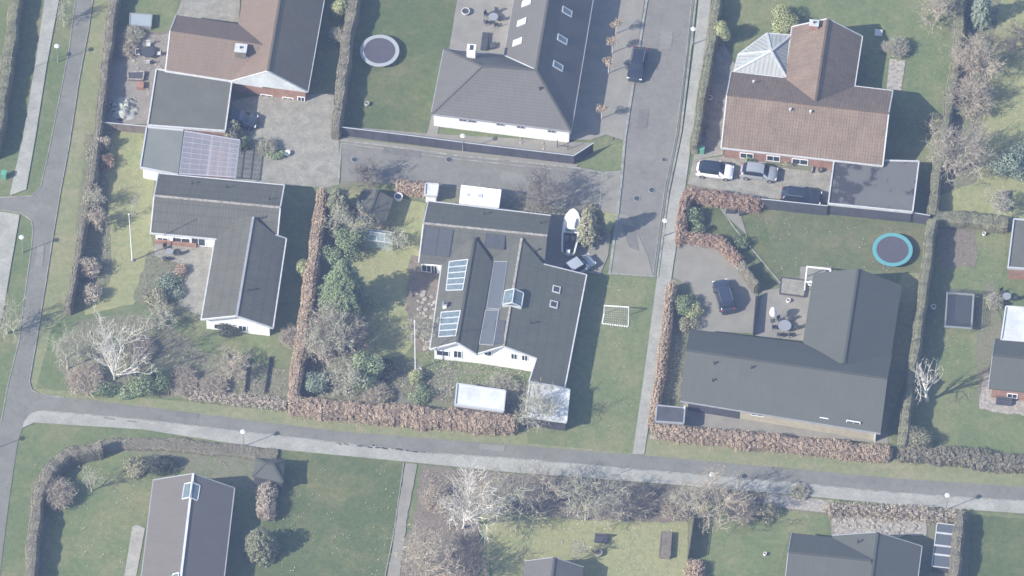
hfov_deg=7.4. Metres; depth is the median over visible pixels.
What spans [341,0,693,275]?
road
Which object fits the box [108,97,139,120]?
tarpaulin
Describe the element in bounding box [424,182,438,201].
entrance box
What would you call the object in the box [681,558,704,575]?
shrub
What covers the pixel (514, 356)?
window
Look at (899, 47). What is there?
bare shrub
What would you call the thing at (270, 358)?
bed edging
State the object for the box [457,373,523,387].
lawn
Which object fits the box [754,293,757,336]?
kerb
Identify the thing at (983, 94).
leaf litter
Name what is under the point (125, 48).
bare shrub
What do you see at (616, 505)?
bare tree
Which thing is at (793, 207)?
fence
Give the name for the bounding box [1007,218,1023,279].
garage
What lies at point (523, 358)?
window
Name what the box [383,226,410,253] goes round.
bare tree
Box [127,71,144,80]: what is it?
crate
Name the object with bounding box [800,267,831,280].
patio
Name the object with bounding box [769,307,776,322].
parasol
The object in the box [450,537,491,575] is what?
bare tree
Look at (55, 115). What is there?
kerb
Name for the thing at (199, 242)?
window
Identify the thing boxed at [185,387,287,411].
hedge
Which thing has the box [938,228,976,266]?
planting bed
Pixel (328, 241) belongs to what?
undergrowth
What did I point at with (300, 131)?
driveway
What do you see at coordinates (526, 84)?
white house
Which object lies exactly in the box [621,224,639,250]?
road patch
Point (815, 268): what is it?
pergola
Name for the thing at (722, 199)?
hedge
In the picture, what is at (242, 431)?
street lamp
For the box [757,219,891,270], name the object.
leaf litter
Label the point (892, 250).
trampoline
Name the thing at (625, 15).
pavement
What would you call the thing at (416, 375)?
shrub
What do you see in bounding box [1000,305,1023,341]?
annex
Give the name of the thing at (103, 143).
shrub
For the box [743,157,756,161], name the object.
shrub
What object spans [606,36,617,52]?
standard tree
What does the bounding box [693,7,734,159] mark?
patio
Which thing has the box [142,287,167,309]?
shrub
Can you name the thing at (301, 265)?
shrub
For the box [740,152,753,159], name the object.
window
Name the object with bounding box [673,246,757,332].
driveway
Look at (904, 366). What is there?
bare shrub
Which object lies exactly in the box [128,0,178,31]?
lawn
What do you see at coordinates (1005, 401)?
garden bench
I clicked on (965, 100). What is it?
undergrowth
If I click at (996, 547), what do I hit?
lawn
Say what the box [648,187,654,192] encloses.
manhole cover
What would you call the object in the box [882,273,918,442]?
lawn
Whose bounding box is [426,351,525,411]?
undergrowth
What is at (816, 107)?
brown tiled house
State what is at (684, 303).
shrub
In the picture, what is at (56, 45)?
street lamp
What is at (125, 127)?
fence
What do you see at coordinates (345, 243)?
shrub
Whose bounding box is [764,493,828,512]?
patio
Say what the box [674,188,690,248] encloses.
hedge
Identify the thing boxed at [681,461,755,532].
bare tree
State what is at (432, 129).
path
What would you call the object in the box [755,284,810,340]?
patio
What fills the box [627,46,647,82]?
parked car
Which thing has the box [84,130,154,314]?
lawn
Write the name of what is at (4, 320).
bare tree
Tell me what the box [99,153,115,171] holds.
shrub
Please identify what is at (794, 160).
window
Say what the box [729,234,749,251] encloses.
shrub
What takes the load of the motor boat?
on the boat trailer
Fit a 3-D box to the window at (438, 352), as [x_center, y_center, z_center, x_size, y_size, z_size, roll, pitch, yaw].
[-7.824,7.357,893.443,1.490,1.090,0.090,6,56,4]
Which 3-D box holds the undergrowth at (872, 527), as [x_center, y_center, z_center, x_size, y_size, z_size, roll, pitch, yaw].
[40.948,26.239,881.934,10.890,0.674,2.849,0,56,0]
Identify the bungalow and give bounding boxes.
[150,173,286,335]
[988,338,1023,400]
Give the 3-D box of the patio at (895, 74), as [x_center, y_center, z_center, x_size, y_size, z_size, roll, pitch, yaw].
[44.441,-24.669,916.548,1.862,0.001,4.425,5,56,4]
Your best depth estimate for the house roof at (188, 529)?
877.70 m
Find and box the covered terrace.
[140,126,240,179]
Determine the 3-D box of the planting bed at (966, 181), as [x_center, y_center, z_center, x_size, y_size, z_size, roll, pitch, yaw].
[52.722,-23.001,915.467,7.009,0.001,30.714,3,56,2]
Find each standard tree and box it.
[596,104,607,118]
[602,57,612,73]
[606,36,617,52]
[610,17,621,33]
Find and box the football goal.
[602,305,628,326]
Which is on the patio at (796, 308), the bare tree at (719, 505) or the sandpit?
the sandpit
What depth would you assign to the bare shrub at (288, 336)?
894.94 m
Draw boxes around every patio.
[102,31,168,124]
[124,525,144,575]
[154,235,212,314]
[176,0,239,21]
[449,0,512,54]
[545,213,610,274]
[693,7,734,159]
[722,207,746,234]
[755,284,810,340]
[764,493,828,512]
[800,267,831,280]
[831,516,926,536]
[887,59,905,90]
[979,373,1023,415]
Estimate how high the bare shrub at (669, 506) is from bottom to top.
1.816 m
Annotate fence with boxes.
[103,122,146,132]
[340,127,592,163]
[688,508,694,558]
[753,292,756,331]
[760,198,827,215]
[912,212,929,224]
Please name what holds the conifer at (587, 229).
on the ground at (40, 444)
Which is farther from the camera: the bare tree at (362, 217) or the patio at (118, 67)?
the patio at (118, 67)
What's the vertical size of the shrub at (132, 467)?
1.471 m
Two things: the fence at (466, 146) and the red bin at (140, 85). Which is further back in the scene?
the red bin at (140, 85)
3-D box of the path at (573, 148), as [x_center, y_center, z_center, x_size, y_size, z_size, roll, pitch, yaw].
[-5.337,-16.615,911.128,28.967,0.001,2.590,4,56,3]
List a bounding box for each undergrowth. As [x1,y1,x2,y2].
[62,313,288,401]
[77,133,111,301]
[138,256,197,322]
[301,302,455,399]
[319,184,350,296]
[416,469,764,575]
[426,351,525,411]
[462,181,589,210]
[662,331,684,404]
[831,516,925,532]
[945,0,995,185]
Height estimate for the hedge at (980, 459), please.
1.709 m
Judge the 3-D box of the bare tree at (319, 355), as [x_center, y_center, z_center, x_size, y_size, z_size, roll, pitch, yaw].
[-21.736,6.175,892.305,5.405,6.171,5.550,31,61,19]
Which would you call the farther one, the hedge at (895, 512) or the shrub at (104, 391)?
the shrub at (104, 391)
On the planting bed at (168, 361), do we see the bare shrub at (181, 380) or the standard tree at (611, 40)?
the bare shrub at (181, 380)
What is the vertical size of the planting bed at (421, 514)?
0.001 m
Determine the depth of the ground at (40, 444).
900.19 m
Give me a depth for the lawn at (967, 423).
893.40 m
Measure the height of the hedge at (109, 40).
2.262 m
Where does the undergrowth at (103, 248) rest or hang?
on the planting bed at (105, 260)
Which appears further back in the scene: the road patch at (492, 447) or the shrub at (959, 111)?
the shrub at (959, 111)
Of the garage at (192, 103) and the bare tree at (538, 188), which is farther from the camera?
the garage at (192, 103)
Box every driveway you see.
[228,93,339,187]
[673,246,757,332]
[688,156,830,202]
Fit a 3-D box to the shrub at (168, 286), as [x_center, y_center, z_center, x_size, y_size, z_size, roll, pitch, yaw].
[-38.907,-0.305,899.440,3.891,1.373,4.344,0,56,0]
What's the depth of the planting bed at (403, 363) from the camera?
893.00 m
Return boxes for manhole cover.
[351,157,357,162]
[446,157,452,162]
[633,196,639,201]
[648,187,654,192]
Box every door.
[297,96,304,100]
[431,265,437,273]
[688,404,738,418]
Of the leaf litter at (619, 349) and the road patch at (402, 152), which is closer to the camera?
the leaf litter at (619, 349)
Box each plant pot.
[594,549,601,556]
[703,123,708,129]
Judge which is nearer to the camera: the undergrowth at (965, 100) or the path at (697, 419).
the path at (697, 419)
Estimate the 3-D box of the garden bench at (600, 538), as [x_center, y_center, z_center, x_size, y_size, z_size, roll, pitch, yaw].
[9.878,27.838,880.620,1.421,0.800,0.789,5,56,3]
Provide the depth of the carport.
888.74 m
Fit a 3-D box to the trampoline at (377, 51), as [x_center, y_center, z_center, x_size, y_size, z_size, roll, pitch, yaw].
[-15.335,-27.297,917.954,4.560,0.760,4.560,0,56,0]
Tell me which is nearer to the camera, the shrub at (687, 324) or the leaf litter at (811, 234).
the shrub at (687, 324)
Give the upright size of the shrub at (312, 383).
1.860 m
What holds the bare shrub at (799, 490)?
on the ground at (40, 444)
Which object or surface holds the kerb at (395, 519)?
on the lawn at (343, 490)
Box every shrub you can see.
[40,475,78,509]
[62,360,106,398]
[79,256,100,280]
[80,283,102,304]
[83,379,119,397]
[95,135,110,152]
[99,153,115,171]
[112,382,141,399]
[115,37,139,58]
[120,25,145,45]
[122,456,146,479]
[125,334,157,362]
[128,364,174,396]
[139,454,178,476]
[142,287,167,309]
[152,270,185,301]
[166,360,199,398]
[173,262,186,276]
[195,372,230,398]
[216,323,242,337]
[221,120,245,147]
[236,136,253,150]
[254,136,278,156]
[264,148,287,160]
[277,324,296,348]
[296,259,307,280]
[303,371,328,394]
[319,244,343,267]
[328,26,342,42]
[330,0,346,19]
[334,225,369,261]
[348,349,385,394]
[354,380,388,405]
[372,383,395,404]
[374,357,397,380]
[407,383,433,405]
[408,368,424,386]
[417,483,453,514]
[475,473,516,510]
[483,370,521,405]
[582,203,597,211]
[619,485,662,519]
[654,488,690,519]
[673,293,697,315]
[678,316,700,333]
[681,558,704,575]
[683,301,703,319]
[687,207,705,226]
[691,224,706,233]
[723,489,762,524]
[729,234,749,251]
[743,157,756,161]
[758,502,781,524]
[770,4,798,33]
[782,161,795,166]
[788,483,810,500]
[880,40,889,51]
[882,36,908,57]
[899,360,926,378]
[907,425,932,448]
[917,112,942,129]
[954,104,967,116]
[983,292,1006,310]
[990,142,1023,181]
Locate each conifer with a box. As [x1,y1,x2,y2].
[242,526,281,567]
[315,258,374,330]
[324,187,356,226]
[575,206,601,249]
[595,208,605,236]
[966,0,996,30]
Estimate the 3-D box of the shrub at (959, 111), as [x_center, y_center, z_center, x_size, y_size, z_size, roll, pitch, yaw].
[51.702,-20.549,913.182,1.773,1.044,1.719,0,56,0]
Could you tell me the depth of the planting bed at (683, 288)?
894.82 m
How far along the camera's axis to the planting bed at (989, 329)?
896.62 m
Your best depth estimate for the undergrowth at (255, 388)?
894.15 m
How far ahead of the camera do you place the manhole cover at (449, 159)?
909.83 m
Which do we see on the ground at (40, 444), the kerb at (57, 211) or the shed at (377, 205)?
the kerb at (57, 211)
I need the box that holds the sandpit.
[779,277,806,297]
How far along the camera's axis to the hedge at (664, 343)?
893.51 m
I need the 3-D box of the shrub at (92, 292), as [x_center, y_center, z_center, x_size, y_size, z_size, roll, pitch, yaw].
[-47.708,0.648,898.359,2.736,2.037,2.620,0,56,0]
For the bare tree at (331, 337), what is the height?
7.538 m
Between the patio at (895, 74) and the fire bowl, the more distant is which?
the fire bowl
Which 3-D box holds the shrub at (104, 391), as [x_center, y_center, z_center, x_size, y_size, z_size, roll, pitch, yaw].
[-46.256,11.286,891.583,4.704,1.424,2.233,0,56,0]
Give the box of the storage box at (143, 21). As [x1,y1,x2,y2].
[129,13,152,29]
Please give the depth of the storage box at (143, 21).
920.12 m
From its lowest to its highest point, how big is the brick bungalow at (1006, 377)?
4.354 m
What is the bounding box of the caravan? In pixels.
[459,185,509,209]
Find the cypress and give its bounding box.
[713,20,730,44]
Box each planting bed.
[55,311,289,407]
[74,133,112,303]
[133,251,200,318]
[138,31,168,124]
[301,182,525,421]
[400,465,826,575]
[405,255,439,351]
[418,186,581,213]
[661,278,697,404]
[687,182,759,205]
[830,511,968,575]
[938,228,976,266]
[940,0,1000,194]
[975,277,1001,410]
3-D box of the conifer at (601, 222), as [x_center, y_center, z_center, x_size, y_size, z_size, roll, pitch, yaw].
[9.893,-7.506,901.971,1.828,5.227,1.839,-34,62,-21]
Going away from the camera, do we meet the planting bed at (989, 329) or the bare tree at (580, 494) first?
the bare tree at (580, 494)
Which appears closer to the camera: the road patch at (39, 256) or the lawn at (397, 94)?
the road patch at (39, 256)
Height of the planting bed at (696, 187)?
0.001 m
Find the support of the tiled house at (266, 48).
on the ground at (40, 444)
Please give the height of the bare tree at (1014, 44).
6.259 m
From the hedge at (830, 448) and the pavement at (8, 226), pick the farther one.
the pavement at (8, 226)
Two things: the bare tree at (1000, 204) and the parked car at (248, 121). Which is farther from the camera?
the parked car at (248, 121)
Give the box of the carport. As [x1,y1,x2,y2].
[525,383,569,430]
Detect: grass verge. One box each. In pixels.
[30,0,107,388]
[32,388,1023,486]
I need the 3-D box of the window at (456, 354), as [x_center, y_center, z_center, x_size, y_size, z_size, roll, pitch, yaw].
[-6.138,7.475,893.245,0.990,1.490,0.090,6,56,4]
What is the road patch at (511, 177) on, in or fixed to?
on the road at (657, 91)
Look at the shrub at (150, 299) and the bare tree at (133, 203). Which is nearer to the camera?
the shrub at (150, 299)
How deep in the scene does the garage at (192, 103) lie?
911.16 m
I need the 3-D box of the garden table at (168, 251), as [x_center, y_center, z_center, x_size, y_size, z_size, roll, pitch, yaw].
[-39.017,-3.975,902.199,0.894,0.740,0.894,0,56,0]
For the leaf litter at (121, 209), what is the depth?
905.14 m
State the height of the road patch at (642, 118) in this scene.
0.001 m
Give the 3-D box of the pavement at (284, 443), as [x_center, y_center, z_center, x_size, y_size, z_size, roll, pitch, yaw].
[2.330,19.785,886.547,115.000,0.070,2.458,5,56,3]
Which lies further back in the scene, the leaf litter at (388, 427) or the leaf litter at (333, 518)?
the leaf litter at (388, 427)
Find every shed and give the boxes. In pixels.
[252,457,284,490]
[355,188,393,229]
[454,383,505,414]
[655,404,684,425]
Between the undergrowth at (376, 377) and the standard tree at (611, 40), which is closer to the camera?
the undergrowth at (376, 377)
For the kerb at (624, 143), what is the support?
on the ground at (40, 444)
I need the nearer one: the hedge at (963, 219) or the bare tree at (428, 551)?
the bare tree at (428, 551)
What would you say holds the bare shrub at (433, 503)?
on the planting bed at (421, 514)
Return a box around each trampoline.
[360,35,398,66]
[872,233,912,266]
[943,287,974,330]
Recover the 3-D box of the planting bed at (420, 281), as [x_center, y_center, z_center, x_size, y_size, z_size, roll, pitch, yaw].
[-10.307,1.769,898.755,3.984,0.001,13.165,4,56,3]
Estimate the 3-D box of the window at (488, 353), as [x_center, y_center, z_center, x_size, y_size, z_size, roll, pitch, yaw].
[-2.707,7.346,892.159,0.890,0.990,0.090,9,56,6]
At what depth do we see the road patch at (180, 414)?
890.22 m
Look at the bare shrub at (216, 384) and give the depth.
891.57 m
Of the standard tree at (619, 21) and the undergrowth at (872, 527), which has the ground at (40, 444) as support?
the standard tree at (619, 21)
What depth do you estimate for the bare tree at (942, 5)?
918.56 m
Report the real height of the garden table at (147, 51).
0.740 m
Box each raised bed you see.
[659,531,671,559]
[765,161,812,172]
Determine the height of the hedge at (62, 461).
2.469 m
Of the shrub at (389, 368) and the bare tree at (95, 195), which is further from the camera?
the bare tree at (95, 195)
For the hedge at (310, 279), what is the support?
on the planting bed at (403, 363)
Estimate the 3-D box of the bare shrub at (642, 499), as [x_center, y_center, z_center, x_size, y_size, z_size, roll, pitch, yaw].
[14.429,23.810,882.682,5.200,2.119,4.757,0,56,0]
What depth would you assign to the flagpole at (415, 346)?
889.76 m
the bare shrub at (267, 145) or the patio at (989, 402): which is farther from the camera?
the bare shrub at (267, 145)
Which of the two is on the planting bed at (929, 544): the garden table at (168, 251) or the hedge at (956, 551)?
the hedge at (956, 551)
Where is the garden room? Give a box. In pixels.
[733,32,790,77]
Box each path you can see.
[342,126,591,155]
[388,463,416,575]
[427,116,438,133]
[569,0,620,139]
[633,0,710,453]
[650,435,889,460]
[680,403,887,443]
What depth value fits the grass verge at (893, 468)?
887.78 m
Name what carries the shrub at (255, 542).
on the lawn at (343, 490)
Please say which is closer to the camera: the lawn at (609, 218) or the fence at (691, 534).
the fence at (691, 534)
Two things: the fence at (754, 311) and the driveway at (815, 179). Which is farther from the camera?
the driveway at (815, 179)
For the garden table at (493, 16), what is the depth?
920.35 m
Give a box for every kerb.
[0,0,75,197]
[0,209,33,426]
[29,0,92,397]
[40,410,1023,501]
[338,141,341,183]
[340,139,603,208]
[342,143,600,175]
[385,463,403,575]
[608,0,647,272]
[608,273,655,276]
[612,0,633,139]
[652,0,691,275]
[657,0,696,276]
[677,244,738,269]
[719,206,779,282]
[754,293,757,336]
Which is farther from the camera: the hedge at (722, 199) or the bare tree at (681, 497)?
the hedge at (722, 199)
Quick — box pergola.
[804,266,830,290]
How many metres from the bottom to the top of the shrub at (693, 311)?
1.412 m
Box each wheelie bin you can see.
[1,170,7,179]
[699,145,704,154]
[702,132,706,141]
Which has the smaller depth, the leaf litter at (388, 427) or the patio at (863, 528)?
the patio at (863, 528)
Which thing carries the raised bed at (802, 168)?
on the ground at (40, 444)
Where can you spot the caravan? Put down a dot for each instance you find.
(480, 196)
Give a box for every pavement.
[0,212,19,320]
[10,0,58,195]
[22,411,1023,513]
[601,170,623,213]
[606,0,643,139]
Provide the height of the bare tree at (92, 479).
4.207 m
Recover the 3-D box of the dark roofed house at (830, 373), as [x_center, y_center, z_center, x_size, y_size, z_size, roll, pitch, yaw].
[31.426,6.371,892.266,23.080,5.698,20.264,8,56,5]
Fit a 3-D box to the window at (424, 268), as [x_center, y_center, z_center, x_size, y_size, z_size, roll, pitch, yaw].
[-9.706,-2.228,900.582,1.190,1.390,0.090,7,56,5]
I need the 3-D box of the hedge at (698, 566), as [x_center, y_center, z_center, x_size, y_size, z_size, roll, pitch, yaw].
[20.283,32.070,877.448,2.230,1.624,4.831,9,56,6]
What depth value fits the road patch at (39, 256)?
902.38 m
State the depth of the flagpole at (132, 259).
899.37 m
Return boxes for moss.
[335,442,425,452]
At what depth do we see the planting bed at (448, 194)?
906.62 m
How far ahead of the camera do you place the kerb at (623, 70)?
916.92 m
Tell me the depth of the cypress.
917.12 m
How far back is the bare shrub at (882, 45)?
918.13 m
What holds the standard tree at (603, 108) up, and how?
on the ground at (40, 444)
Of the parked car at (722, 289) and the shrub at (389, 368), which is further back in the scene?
the parked car at (722, 289)
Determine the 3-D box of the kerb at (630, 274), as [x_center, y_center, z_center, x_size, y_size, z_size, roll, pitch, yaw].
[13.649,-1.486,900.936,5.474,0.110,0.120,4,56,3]
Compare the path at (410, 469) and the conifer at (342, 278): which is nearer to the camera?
the path at (410, 469)
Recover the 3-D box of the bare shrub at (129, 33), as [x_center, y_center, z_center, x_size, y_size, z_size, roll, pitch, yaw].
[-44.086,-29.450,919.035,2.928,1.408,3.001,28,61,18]
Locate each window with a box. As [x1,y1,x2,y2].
[172,237,189,242]
[191,238,205,246]
[238,325,246,331]
[421,264,431,272]
[436,350,448,356]
[453,350,461,358]
[484,351,491,356]
[511,353,517,359]
[521,354,527,361]
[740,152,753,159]
[766,155,779,161]
[792,158,807,165]
[1007,393,1017,398]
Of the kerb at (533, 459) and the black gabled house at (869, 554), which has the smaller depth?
the black gabled house at (869, 554)
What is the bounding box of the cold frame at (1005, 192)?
[995,190,1007,199]
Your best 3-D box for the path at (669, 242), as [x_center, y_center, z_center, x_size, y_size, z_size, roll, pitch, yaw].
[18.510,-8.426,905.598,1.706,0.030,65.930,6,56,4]
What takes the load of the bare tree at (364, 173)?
on the ground at (40, 444)
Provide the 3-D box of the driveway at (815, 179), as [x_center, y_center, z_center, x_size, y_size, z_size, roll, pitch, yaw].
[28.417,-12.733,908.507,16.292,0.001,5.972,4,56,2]
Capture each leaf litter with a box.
[34,458,224,569]
[98,137,150,278]
[276,465,397,574]
[296,419,515,435]
[352,252,419,354]
[484,517,687,575]
[578,282,649,443]
[655,438,884,463]
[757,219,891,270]
[911,0,1023,212]
[916,234,988,406]
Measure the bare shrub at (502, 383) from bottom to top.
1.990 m
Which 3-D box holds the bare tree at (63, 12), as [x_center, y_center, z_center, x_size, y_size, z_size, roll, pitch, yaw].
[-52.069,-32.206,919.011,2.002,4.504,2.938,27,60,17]
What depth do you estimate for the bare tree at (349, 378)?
889.98 m
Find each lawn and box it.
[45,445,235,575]
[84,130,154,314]
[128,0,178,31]
[203,326,293,361]
[254,451,403,575]
[323,190,426,360]
[343,0,456,132]
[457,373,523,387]
[480,512,687,575]
[525,275,656,452]
[576,142,624,170]
[602,212,615,231]
[687,205,782,289]
[700,499,831,575]
[721,0,951,197]
[759,211,925,284]
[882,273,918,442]
[911,227,1023,457]
[939,0,1023,227]
[968,515,1023,575]
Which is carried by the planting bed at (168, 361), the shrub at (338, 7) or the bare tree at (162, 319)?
the bare tree at (162, 319)
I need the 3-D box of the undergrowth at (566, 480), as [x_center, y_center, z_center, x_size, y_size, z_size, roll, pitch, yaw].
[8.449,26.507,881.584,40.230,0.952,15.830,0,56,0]
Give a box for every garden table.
[141,46,154,57]
[165,248,172,254]
[489,13,497,20]
[778,320,790,330]
[1002,292,1010,299]
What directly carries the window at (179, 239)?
in the bungalow at (234, 224)
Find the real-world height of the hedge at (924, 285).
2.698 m
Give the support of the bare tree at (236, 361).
on the planting bed at (168, 361)
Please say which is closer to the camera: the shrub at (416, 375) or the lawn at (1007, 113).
the shrub at (416, 375)
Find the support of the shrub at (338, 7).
on the ground at (40, 444)
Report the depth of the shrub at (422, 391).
891.09 m
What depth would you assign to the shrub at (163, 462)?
885.42 m
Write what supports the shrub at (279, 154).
on the ground at (40, 444)
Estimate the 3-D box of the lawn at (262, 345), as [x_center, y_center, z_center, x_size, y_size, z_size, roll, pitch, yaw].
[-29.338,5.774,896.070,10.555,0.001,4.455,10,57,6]
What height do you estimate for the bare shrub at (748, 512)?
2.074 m
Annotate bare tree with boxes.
[0,289,28,344]
[45,324,90,368]
[55,0,75,26]
[78,464,104,491]
[80,303,159,379]
[83,182,106,211]
[86,205,110,231]
[128,190,139,214]
[138,294,180,330]
[216,343,252,385]
[289,325,341,366]
[296,305,357,362]
[304,298,367,357]
[320,355,368,398]
[321,197,378,245]
[333,309,380,360]
[347,155,383,192]
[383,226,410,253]
[387,519,464,575]
[400,311,441,351]
[435,457,517,541]
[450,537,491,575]
[473,459,549,536]
[500,457,570,514]
[513,377,565,430]
[514,165,574,217]
[548,460,627,533]
[567,538,589,563]
[595,481,643,530]
[669,479,706,515]
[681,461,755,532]
[912,358,943,404]
[914,0,953,32]
[922,117,999,185]
[943,75,999,120]
[945,27,1010,87]
[982,185,1013,218]
[989,16,1023,59]
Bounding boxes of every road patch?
[34,245,44,265]
[176,411,198,418]
[383,147,420,157]
[479,444,504,450]
[501,170,537,185]
[611,214,652,276]
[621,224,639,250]
[637,109,647,127]
[659,32,672,48]
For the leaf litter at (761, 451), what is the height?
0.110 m
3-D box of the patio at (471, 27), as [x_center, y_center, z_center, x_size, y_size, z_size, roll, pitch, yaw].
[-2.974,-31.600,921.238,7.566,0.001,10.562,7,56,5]
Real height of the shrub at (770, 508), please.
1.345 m
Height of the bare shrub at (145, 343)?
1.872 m
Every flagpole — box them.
[128,214,133,261]
[414,320,415,371]
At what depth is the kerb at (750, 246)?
902.75 m
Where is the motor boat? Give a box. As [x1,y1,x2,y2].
[561,208,579,255]
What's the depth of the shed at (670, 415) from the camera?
888.07 m
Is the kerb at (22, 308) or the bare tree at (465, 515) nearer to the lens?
the bare tree at (465, 515)
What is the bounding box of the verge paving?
[339,137,578,166]
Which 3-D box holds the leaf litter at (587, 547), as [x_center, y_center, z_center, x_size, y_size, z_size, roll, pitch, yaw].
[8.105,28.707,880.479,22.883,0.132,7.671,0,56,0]
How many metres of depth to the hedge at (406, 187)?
906.21 m
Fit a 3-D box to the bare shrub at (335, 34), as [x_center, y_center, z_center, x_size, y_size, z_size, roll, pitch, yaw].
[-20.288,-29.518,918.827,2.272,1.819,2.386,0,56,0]
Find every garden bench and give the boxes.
[481,32,488,50]
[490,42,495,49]
[594,533,607,543]
[996,396,1011,405]
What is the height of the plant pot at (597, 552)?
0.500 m
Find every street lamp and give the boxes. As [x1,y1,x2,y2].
[19,235,23,252]
[54,44,58,61]
[240,429,245,445]
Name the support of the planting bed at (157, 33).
on the ground at (40, 444)
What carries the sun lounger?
on the lawn at (915, 98)
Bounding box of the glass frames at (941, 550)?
[931,522,955,572]
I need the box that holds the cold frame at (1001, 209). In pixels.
[995,201,1009,210]
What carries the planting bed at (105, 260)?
on the ground at (40, 444)
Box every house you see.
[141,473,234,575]
[165,0,324,100]
[418,200,586,388]
[430,0,593,142]
[523,557,583,575]
[680,268,901,441]
[720,18,892,169]
[785,532,922,575]
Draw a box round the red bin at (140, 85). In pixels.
[137,81,143,89]
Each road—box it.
[0,0,1023,568]
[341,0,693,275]
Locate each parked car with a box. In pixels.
[227,109,258,130]
[562,253,595,272]
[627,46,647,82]
[696,160,733,180]
[712,279,735,314]
[739,161,778,183]
[780,185,822,204]
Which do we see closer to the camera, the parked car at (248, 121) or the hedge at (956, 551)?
the hedge at (956, 551)
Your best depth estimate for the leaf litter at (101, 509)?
882.60 m
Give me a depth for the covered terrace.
908.44 m
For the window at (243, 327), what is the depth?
895.67 m
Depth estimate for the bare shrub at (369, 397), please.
890.73 m
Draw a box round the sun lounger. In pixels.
[875,29,882,36]
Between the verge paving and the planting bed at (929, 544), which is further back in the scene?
the verge paving
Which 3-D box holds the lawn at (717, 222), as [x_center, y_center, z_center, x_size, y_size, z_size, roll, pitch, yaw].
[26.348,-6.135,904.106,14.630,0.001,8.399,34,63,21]
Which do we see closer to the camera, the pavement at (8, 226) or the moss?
the moss
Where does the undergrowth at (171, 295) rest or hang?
on the planting bed at (165, 268)
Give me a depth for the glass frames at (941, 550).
879.03 m
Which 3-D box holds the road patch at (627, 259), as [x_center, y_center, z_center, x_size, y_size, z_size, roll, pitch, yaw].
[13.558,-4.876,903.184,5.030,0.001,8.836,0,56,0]
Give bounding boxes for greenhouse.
[353,227,393,243]
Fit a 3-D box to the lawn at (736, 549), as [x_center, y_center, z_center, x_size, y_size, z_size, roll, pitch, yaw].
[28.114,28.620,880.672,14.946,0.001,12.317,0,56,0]
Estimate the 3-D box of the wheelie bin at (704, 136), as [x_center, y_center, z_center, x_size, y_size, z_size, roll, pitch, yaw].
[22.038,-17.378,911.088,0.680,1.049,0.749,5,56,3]
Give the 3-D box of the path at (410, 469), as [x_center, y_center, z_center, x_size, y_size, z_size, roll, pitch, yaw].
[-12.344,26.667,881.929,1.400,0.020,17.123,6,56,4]
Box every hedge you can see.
[0,0,24,153]
[25,440,103,575]
[64,0,120,315]
[100,437,278,459]
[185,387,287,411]
[256,480,277,521]
[285,394,518,436]
[287,186,327,399]
[331,0,361,139]
[393,178,425,198]
[647,280,676,429]
[651,423,892,463]
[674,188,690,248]
[682,231,742,267]
[686,560,705,575]
[687,187,763,213]
[689,0,723,153]
[738,260,759,293]
[822,499,967,524]
[896,440,1023,473]
[897,218,937,454]
[926,0,967,218]
[932,209,1009,233]
[948,513,965,575]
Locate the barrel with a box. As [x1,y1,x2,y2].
[394,192,402,201]
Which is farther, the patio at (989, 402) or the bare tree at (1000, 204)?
the bare tree at (1000, 204)
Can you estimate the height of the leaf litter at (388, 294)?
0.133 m
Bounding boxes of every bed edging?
[245,357,249,392]
[264,356,271,392]
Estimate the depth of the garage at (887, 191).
904.92 m
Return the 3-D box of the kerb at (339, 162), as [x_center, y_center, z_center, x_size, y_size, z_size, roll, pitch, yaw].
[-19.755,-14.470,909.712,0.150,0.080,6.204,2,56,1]
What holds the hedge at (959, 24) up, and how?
on the ground at (40, 444)
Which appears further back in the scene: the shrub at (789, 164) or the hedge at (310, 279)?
the shrub at (789, 164)
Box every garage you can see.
[147,68,232,142]
[828,160,919,222]
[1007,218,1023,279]
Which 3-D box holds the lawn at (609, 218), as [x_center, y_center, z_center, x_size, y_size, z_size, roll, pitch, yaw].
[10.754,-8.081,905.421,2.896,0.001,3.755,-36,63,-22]
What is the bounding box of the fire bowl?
[461,7,469,15]
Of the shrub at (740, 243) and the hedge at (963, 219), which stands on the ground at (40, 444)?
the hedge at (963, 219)
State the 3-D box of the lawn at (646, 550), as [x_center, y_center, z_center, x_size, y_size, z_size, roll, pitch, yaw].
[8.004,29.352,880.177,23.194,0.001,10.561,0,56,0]
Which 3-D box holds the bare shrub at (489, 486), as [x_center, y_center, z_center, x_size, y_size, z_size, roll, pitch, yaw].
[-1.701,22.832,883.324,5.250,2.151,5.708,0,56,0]
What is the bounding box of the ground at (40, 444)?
[0,0,1023,575]

